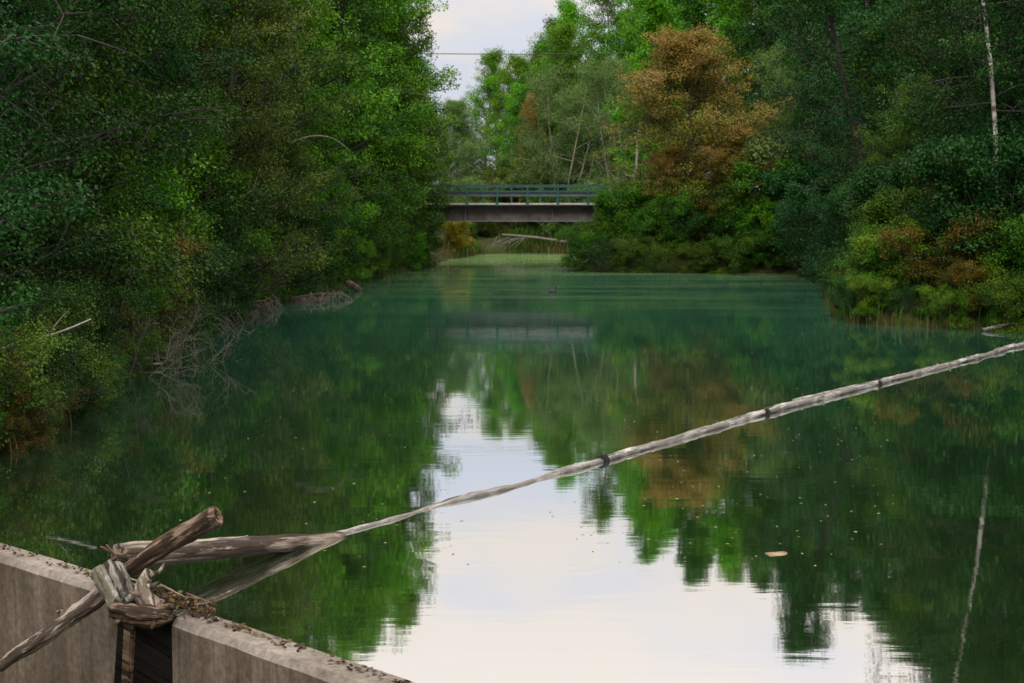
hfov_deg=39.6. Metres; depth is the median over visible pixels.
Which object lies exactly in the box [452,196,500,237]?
bush
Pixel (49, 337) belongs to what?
bush
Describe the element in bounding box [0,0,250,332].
broadleaf tree
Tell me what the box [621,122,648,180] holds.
dead tree
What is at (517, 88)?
broadleaf tree
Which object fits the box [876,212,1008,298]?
bush
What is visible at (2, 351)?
bush
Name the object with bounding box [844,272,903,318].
bush
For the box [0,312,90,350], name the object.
dead branch
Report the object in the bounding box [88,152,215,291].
bush
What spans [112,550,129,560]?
twig
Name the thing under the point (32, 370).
bush
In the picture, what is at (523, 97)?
broadleaf tree
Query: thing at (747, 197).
bush
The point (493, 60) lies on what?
broadleaf tree
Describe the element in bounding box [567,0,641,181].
broadleaf tree
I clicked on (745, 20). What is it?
broadleaf tree
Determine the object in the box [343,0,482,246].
broadleaf tree
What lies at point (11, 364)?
bush
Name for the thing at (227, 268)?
bush
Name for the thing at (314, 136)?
dead branch
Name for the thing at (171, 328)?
bush
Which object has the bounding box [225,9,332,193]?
broadleaf tree
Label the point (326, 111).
broadleaf tree
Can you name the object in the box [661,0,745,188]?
broadleaf tree
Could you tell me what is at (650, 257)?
bush
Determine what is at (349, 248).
bush
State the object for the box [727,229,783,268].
bush
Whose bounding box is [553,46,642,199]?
broadleaf tree
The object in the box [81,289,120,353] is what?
bush
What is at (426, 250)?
bush
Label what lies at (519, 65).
broadleaf tree
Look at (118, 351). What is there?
bush
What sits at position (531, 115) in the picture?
autumn tree
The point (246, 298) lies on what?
bush
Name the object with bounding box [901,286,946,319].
bush
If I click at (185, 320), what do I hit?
dead brush
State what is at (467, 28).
sky
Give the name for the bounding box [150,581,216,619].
debris leaves
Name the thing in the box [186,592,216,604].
twig
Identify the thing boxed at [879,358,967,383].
boom log
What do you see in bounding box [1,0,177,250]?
broadleaf tree
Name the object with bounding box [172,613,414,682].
concrete wall
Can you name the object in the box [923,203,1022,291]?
bush
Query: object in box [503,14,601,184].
broadleaf tree
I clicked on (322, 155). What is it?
broadleaf tree
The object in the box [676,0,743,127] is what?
broadleaf tree
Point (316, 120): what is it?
broadleaf tree
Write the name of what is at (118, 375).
bush
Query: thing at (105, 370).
bush
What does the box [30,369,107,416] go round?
bush
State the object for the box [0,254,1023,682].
water
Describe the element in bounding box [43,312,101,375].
bush
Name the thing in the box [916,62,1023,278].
broadleaf tree
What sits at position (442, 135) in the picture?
broadleaf tree
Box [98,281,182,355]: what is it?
bush
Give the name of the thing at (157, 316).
bush
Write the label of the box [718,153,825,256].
bush
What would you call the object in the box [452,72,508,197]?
broadleaf tree
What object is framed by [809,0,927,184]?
broadleaf tree
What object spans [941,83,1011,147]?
broadleaf tree
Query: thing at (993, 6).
broadleaf tree
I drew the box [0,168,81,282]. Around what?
bush
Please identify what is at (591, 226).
bush
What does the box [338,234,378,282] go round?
bush
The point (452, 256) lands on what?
reeds
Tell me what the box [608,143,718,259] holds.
autumn tree
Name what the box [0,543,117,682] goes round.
concrete wall
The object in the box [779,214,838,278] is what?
bush
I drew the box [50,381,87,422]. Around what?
bush
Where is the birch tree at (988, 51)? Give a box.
[872,0,1023,193]
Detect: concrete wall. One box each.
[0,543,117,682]
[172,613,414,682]
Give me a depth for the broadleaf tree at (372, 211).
63.94 m
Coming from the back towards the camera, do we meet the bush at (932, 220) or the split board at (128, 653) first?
the bush at (932, 220)
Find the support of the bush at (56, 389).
on the ground at (480, 239)
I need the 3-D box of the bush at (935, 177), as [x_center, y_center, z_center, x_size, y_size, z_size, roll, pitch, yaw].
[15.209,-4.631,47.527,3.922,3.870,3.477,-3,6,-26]
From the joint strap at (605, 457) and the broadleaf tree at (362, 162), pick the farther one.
the broadleaf tree at (362, 162)
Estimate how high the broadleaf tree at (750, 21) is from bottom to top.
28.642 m
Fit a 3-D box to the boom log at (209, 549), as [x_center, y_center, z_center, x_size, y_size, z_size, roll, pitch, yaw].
[-2.658,2.006,13.877,0.256,0.268,2.940,4,-1,35]
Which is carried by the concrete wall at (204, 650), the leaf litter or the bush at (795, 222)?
the leaf litter
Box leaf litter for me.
[0,543,410,682]
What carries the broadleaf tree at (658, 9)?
on the ground at (480, 239)
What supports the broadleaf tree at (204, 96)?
on the ground at (480, 239)
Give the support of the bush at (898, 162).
on the ground at (480, 239)
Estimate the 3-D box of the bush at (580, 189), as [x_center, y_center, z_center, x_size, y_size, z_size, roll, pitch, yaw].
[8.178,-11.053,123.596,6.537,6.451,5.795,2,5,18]
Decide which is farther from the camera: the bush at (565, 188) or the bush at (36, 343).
the bush at (565, 188)
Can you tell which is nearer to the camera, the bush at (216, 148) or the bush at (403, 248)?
the bush at (216, 148)
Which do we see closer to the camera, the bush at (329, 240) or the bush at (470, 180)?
the bush at (329, 240)
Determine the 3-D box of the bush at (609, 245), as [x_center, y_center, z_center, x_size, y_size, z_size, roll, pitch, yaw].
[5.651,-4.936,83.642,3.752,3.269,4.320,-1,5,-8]
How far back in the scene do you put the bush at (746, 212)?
82.44 m
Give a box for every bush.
[0,141,102,331]
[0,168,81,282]
[0,261,83,366]
[0,273,104,373]
[0,279,111,414]
[0,313,36,402]
[0,313,76,445]
[0,336,10,363]
[0,347,40,434]
[0,382,70,445]
[0,403,34,454]
[0,409,9,430]
[1,318,63,381]
[1,339,109,428]
[1,396,49,442]
[2,279,100,352]
[2,372,65,419]
[4,244,143,347]
[4,350,49,397]
[8,137,133,280]
[10,320,75,383]
[16,271,157,371]
[17,378,73,428]
[23,398,66,438]
[27,381,84,424]
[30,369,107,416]
[34,235,181,345]
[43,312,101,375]
[44,331,84,377]
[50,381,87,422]
[53,113,259,249]
[58,350,124,411]
[67,374,105,412]
[72,217,213,328]
[76,315,110,348]
[79,346,129,404]
[80,265,204,361]
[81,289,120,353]
[81,365,126,406]
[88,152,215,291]
[89,329,136,388]
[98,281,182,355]
[100,213,235,337]
[101,300,173,363]
[102,195,253,318]
[111,338,149,380]
[112,327,161,372]
[114,280,198,351]
[126,291,204,356]
[149,181,201,220]
[157,222,236,301]
[171,156,272,280]
[172,272,225,341]
[180,179,279,298]
[186,296,217,337]
[187,269,235,332]
[188,146,308,249]
[189,135,333,278]
[190,229,262,321]
[220,278,250,317]
[223,270,260,323]
[232,219,280,302]
[233,252,268,313]
[244,225,282,268]
[246,231,287,294]
[254,244,313,301]
[270,247,313,300]
[272,202,350,296]
[292,208,328,277]
[306,222,352,278]
[307,186,351,274]
[309,199,367,280]
[316,181,361,262]
[318,215,365,277]
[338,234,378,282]
[347,221,385,271]
[349,194,401,262]
[352,214,385,272]
[368,212,415,273]
[377,216,420,262]
[391,215,419,263]
[400,228,432,270]
[404,216,437,265]
[408,219,447,259]
[438,222,475,253]
[445,174,508,235]
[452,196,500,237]
[461,167,530,236]
[477,164,532,227]
[493,148,565,202]
[501,168,561,228]
[514,142,591,222]
[521,189,578,234]
[547,223,612,270]
[555,179,593,231]
[570,179,616,224]
[572,213,636,260]
[575,232,635,271]
[583,205,628,244]
[589,182,663,256]
[600,206,689,262]
[605,232,664,272]
[611,174,685,235]
[616,237,676,272]
[622,191,694,256]
[639,198,698,256]
[644,241,688,272]
[650,201,728,259]
[668,240,720,273]
[680,195,736,251]
[680,197,755,255]
[686,227,758,273]
[702,196,770,256]
[711,189,761,236]
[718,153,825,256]
[722,197,783,257]
[727,126,841,252]
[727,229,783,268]
[738,203,792,234]
[740,229,780,266]
[749,228,794,267]
[755,160,849,256]
[760,225,807,266]
[768,172,842,280]
[768,189,818,265]
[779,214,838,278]
[791,186,863,287]
[799,195,846,275]
[807,164,877,268]
[817,260,840,276]
[822,268,840,291]
[824,285,853,316]
[825,198,939,281]
[825,268,904,318]
[829,270,875,318]
[832,222,934,301]
[833,181,891,260]
[834,258,852,274]
[835,236,933,297]
[840,160,924,218]
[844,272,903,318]
[845,216,966,293]
[847,220,920,276]
[862,181,968,276]
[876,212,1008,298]
[877,143,939,229]
[878,279,925,317]
[889,185,1020,290]
[897,120,1023,290]
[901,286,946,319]
[907,147,1015,199]
[911,279,987,328]
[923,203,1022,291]
[926,202,1022,288]
[932,258,998,316]
[959,263,1023,332]
[972,211,1023,308]
[978,287,1017,323]
[997,273,1023,321]
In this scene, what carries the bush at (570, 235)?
on the ground at (480, 239)
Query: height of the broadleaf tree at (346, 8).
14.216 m
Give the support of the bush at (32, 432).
on the ground at (480, 239)
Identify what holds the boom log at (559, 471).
on the water
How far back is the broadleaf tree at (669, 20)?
103.02 m
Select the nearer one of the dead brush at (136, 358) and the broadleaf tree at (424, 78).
the dead brush at (136, 358)
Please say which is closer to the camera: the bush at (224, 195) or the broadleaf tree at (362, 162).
the bush at (224, 195)
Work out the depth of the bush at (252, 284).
51.09 m
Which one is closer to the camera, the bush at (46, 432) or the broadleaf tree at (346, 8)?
the bush at (46, 432)
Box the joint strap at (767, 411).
[759,408,770,414]
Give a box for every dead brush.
[111,301,205,377]
[154,297,253,365]
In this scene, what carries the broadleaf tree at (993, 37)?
on the ground at (480, 239)
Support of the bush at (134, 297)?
on the ground at (480, 239)
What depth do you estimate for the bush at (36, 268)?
28.41 m
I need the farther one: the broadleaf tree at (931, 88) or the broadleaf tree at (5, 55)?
the broadleaf tree at (931, 88)
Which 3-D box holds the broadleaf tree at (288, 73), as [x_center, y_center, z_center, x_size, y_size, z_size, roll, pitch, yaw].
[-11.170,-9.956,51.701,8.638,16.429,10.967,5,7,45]
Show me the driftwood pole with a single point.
(92, 601)
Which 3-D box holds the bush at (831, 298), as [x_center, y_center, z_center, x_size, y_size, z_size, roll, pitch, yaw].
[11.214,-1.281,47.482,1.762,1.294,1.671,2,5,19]
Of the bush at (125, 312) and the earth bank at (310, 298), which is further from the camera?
the earth bank at (310, 298)
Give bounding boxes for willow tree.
[508,58,633,239]
[557,51,684,223]
[745,38,848,187]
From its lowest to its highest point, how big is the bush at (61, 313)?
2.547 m
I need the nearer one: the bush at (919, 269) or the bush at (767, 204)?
the bush at (919, 269)
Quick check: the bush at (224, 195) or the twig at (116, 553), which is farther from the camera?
the bush at (224, 195)
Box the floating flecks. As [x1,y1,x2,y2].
[164,325,895,566]
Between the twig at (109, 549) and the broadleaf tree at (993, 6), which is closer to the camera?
the twig at (109, 549)
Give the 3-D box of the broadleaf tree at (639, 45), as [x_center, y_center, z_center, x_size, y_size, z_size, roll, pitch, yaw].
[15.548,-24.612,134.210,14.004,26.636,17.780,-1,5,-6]
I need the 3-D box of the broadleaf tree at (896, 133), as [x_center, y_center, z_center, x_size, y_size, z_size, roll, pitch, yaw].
[16.056,-6.196,55.009,6.526,8.324,5.889,3,6,27]
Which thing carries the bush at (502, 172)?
on the ground at (480, 239)
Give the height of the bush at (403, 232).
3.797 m
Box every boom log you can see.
[111,531,345,566]
[335,458,603,533]
[608,409,765,460]
[762,380,878,413]
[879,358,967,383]
[965,341,1023,360]
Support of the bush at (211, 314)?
on the ground at (480, 239)
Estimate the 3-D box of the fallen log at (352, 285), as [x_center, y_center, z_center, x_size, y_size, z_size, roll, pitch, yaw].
[-6.933,-2.397,62.422,0.312,0.324,0.980,3,-15,28]
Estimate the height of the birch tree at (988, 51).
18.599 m
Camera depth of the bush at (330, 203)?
63.80 m
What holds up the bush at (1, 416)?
on the ground at (480, 239)
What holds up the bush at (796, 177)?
on the ground at (480, 239)
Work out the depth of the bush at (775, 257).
81.02 m
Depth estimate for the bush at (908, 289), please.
43.72 m
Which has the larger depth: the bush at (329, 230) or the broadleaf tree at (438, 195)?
the broadleaf tree at (438, 195)
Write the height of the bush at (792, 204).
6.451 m
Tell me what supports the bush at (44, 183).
on the ground at (480, 239)
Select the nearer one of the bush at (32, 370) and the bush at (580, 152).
the bush at (32, 370)
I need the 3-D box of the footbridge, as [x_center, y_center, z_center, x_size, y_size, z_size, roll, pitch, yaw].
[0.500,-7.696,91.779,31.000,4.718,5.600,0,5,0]
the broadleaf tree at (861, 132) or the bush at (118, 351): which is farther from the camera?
the broadleaf tree at (861, 132)
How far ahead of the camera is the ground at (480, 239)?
81.89 m
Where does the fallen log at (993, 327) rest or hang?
on the ground at (480, 239)
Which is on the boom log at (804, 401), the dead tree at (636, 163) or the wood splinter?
the wood splinter
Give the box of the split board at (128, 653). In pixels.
[121,624,135,682]
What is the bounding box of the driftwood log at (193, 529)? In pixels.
[124,506,222,577]
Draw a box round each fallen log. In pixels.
[136,363,161,365]
[345,280,361,291]
[982,322,1013,331]
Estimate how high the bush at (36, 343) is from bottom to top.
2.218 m
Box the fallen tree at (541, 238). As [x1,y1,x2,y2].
[502,234,568,243]
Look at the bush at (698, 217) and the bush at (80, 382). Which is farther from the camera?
the bush at (698, 217)
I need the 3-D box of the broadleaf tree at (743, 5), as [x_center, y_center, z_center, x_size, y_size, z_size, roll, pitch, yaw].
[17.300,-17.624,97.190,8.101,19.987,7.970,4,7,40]
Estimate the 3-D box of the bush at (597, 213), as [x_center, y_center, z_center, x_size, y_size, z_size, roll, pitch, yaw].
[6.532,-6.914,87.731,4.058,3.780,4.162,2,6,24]
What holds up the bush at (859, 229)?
on the ground at (480, 239)
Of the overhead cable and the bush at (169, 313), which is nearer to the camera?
the bush at (169, 313)
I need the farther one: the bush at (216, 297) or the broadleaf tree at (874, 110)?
the broadleaf tree at (874, 110)
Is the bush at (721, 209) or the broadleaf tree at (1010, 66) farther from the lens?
the bush at (721, 209)
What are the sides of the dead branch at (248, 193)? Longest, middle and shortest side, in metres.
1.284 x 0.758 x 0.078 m
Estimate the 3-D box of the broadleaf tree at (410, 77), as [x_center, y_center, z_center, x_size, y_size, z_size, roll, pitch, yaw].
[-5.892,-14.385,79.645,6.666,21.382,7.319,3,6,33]
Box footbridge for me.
[408,185,615,221]
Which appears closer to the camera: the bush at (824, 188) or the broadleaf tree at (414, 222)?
the bush at (824, 188)
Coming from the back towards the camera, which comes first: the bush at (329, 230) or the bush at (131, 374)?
the bush at (329, 230)
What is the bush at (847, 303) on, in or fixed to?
on the ground at (480, 239)
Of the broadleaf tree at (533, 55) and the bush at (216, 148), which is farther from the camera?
the broadleaf tree at (533, 55)
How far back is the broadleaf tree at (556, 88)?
138.55 m
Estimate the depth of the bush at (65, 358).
23.94 m
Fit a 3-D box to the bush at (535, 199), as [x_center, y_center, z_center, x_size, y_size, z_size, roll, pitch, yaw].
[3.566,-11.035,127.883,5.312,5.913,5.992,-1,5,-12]
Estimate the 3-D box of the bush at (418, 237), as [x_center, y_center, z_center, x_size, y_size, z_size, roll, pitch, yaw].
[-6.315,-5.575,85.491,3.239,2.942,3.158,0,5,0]
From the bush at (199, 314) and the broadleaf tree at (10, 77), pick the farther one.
the bush at (199, 314)
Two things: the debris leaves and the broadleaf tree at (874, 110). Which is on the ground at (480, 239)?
the broadleaf tree at (874, 110)
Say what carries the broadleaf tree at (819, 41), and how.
on the ground at (480, 239)
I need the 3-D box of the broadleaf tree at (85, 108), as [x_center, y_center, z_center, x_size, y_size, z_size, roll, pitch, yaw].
[-14.911,-11.924,40.007,8.680,21.416,8.540,-1,5,-13]
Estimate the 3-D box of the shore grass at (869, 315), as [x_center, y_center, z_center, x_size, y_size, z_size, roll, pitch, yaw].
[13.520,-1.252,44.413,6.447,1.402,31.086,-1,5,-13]
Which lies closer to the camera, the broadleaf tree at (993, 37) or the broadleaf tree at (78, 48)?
the broadleaf tree at (78, 48)
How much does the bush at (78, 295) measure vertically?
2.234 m
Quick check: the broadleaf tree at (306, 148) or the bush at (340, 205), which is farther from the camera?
the bush at (340, 205)
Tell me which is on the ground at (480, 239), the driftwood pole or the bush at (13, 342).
the bush at (13, 342)
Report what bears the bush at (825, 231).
on the ground at (480, 239)
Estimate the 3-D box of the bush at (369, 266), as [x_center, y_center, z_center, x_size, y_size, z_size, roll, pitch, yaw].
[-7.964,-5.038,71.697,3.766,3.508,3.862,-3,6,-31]
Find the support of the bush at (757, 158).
on the ground at (480, 239)
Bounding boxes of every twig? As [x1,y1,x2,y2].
[99,546,122,557]
[105,544,114,556]
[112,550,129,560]
[160,583,187,598]
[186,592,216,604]
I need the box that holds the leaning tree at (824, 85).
[757,0,930,168]
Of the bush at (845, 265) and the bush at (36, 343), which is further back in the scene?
the bush at (845, 265)
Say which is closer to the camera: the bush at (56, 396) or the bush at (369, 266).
the bush at (56, 396)
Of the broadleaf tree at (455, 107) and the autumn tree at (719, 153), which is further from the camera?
the broadleaf tree at (455, 107)
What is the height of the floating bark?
0.025 m
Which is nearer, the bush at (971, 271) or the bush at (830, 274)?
the bush at (971, 271)
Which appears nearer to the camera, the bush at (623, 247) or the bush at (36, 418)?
the bush at (36, 418)
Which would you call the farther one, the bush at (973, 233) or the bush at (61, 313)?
the bush at (973, 233)
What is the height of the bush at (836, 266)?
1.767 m
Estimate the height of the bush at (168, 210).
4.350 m
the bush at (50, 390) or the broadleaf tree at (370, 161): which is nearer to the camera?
the bush at (50, 390)
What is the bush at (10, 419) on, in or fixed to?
on the ground at (480, 239)
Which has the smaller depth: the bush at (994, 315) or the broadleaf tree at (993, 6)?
the bush at (994, 315)
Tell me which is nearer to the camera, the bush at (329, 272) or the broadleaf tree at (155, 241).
the broadleaf tree at (155, 241)
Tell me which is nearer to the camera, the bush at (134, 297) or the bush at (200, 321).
the bush at (134, 297)
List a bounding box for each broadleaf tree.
[0,0,94,147]
[0,0,101,313]
[0,0,149,291]
[0,0,155,346]
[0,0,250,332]
[0,8,30,83]
[0,80,34,253]
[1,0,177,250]
[21,0,200,276]
[21,33,143,134]
[22,0,256,234]
[45,0,238,254]
[47,0,281,266]
[111,0,278,226]
[150,0,336,254]
[170,0,358,246]
[194,0,370,257]
[216,0,367,210]
[225,0,419,218]
[225,3,387,260]
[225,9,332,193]
[301,0,413,248]
[304,0,427,266]
[315,0,442,246]
[315,51,413,220]
[327,35,446,220]
[343,0,437,195]
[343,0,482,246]
[343,4,452,227]
[348,0,461,272]
[365,7,446,223]
[365,16,438,234]
[408,53,473,249]
[421,125,454,188]
[425,120,453,231]
[427,96,496,202]
[430,128,463,188]
[436,45,514,176]
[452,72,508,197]
[474,50,560,169]
[477,80,549,183]
[491,17,602,177]
[499,71,578,189]
[500,36,568,150]
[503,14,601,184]
[509,36,585,144]
[532,0,616,181]
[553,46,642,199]
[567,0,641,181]
[590,0,707,183]
[600,0,708,180]
[605,0,641,176]
[605,0,689,196]
[609,0,722,178]
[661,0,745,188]
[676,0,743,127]
[677,0,770,173]
[702,0,784,116]
[710,0,805,142]
[731,0,824,149]
[731,1,787,145]
[741,1,829,141]
[756,7,828,126]
[763,84,850,243]
[771,4,843,152]
[775,0,900,167]
[787,5,909,254]
[806,61,911,185]
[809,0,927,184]
[824,0,1020,236]
[832,0,930,156]
[834,72,966,215]
[842,0,961,223]
[888,6,1002,152]
[893,0,1023,199]
[906,0,1023,151]
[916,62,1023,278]
[925,1,1023,102]
[926,0,1020,128]
[935,1,1023,214]
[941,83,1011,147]
[955,0,1023,106]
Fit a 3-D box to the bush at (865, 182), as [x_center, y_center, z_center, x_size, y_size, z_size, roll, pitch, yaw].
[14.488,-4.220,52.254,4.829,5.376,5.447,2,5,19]
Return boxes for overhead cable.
[422,50,757,54]
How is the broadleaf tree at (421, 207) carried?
on the ground at (480, 239)
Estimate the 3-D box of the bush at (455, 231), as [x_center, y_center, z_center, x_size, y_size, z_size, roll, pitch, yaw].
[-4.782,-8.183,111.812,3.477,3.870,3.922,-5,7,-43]
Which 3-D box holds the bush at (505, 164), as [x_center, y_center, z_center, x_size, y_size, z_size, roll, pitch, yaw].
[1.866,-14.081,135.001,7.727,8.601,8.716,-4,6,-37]
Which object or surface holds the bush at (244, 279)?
on the ground at (480, 239)
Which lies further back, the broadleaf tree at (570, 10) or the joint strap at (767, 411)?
the broadleaf tree at (570, 10)
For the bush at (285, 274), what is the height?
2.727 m
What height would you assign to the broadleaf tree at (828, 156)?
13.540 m
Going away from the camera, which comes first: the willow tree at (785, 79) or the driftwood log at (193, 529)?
the driftwood log at (193, 529)
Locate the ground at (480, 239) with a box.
[58,199,1023,418]
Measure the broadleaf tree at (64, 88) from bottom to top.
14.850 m
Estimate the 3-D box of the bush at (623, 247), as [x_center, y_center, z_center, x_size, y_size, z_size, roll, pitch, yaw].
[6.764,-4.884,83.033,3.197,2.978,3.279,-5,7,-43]
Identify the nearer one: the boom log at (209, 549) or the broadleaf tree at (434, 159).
the boom log at (209, 549)
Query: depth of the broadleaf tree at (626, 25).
145.57 m
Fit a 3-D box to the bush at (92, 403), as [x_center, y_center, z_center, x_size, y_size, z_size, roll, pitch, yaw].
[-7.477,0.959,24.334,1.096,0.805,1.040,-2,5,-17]
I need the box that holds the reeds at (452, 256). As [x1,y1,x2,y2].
[439,237,578,258]
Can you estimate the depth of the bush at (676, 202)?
83.42 m
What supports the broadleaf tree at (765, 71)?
on the ground at (480, 239)
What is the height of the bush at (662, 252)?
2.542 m
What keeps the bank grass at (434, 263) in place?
on the ground at (480, 239)
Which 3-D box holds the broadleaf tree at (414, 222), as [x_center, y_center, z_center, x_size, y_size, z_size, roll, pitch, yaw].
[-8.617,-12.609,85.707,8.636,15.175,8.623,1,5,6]
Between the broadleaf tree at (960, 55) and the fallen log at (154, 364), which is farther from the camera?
the broadleaf tree at (960, 55)
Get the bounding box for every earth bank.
[205,310,243,332]
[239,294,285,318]
[282,291,351,303]
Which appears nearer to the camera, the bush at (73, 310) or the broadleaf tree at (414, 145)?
the bush at (73, 310)
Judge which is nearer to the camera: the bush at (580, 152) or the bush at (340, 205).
the bush at (340, 205)
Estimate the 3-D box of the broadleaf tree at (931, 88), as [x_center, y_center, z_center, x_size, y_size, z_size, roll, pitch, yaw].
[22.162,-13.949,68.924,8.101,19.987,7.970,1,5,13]
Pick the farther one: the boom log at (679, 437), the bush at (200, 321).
the bush at (200, 321)
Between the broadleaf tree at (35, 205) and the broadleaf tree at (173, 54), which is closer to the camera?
the broadleaf tree at (35, 205)
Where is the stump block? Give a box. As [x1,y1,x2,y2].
[90,559,135,611]
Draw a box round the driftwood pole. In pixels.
[0,587,105,671]
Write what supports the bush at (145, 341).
on the ground at (480, 239)
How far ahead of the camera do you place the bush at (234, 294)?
43.65 m
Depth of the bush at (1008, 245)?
42.50 m
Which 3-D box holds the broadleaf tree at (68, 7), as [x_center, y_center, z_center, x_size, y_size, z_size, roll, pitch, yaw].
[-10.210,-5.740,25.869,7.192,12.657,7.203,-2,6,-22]
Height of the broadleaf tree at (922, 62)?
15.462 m
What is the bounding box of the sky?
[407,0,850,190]
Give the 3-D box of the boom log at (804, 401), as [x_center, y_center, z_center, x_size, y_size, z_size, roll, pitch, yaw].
[5.799,1.018,26.358,0.181,0.196,5.179,4,6,35]
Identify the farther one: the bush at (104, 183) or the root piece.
the bush at (104, 183)
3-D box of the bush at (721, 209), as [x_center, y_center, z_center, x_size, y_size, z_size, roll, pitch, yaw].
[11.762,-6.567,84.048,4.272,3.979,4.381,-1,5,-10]
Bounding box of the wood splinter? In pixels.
[792,384,856,400]
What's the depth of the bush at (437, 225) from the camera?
88.62 m
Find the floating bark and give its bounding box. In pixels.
[765,551,786,555]
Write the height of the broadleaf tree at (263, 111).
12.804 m
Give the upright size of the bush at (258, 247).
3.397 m
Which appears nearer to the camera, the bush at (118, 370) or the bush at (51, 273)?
the bush at (118, 370)
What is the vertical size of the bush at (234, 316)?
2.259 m
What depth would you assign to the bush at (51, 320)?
23.03 m
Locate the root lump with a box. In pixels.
[108,598,174,629]
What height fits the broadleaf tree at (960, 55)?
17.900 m
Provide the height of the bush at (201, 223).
4.034 m
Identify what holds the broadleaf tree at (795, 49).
on the ground at (480, 239)
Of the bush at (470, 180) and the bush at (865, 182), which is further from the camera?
the bush at (470, 180)
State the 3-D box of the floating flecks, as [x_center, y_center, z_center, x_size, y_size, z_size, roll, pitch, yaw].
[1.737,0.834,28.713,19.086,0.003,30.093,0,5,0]
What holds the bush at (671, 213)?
on the ground at (480, 239)
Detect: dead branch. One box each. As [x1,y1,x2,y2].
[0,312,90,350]
[230,181,268,210]
[288,135,349,150]
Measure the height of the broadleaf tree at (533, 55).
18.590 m
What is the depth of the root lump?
10.99 m
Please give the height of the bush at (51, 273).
2.884 m
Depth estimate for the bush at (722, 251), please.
81.20 m
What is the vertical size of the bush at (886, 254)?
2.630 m
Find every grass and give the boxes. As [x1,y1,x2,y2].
[0,413,71,453]
[126,254,437,369]
[435,223,598,258]
[818,283,1023,330]
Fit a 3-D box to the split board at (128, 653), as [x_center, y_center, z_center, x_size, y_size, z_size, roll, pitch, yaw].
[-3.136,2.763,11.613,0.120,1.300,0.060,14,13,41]
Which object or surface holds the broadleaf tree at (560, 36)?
on the ground at (480, 239)
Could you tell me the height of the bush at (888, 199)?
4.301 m
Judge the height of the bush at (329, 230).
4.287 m
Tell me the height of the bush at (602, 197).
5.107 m
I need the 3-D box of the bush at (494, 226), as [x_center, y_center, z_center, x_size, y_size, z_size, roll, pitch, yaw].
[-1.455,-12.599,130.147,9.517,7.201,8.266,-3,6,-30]
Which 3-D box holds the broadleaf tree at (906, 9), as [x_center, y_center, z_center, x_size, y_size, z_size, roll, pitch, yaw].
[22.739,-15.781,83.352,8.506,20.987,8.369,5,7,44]
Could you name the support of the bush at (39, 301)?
on the ground at (480, 239)
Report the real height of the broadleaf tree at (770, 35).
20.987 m
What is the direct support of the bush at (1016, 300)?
on the ground at (480, 239)
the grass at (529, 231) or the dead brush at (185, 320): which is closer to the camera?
the dead brush at (185, 320)
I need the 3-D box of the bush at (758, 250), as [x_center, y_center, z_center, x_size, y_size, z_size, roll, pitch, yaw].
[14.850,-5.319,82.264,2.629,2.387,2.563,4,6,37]
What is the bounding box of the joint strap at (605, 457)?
[597,454,609,461]
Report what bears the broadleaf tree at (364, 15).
on the ground at (480, 239)
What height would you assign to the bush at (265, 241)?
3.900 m
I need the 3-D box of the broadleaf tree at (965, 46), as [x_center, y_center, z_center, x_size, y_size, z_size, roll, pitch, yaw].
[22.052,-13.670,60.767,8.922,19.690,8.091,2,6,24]
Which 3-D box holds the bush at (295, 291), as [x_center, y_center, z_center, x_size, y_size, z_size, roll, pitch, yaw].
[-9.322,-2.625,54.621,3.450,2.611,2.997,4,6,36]
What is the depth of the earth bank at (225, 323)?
42.46 m
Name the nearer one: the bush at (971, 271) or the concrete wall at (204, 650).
the concrete wall at (204, 650)
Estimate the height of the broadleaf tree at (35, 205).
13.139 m
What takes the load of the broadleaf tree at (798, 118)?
on the ground at (480, 239)
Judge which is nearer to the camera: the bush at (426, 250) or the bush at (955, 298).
the bush at (955, 298)
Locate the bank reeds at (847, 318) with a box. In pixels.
[822,287,1021,329]
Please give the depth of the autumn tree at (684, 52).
85.93 m
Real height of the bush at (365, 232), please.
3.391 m
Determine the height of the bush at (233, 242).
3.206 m
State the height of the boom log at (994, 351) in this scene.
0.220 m
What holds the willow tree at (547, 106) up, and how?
on the ground at (480, 239)
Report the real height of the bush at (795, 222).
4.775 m
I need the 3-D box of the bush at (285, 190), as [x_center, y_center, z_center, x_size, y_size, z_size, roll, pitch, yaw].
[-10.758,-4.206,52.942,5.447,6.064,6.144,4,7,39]
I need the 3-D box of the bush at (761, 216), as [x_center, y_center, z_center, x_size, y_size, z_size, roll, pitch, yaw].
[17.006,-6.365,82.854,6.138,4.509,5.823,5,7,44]
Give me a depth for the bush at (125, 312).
29.67 m
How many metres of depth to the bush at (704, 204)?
83.23 m
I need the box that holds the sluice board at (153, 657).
[114,603,177,682]
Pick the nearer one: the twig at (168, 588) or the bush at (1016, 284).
the twig at (168, 588)
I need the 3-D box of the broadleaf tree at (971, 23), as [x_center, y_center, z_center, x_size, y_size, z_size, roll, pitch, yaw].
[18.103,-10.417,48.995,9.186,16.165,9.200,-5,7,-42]
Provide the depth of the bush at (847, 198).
53.94 m
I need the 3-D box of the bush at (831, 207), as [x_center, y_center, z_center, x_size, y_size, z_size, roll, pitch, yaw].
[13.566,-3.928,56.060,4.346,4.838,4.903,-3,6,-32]
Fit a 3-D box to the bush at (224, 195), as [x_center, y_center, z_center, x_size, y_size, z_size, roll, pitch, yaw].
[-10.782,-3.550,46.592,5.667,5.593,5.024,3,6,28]
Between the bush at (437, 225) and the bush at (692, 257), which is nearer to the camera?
the bush at (692, 257)
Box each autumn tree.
[505,91,556,228]
[579,19,795,229]
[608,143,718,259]
[666,123,777,258]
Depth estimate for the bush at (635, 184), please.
85.41 m
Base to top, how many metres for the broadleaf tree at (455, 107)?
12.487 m
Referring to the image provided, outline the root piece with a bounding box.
[129,563,164,606]

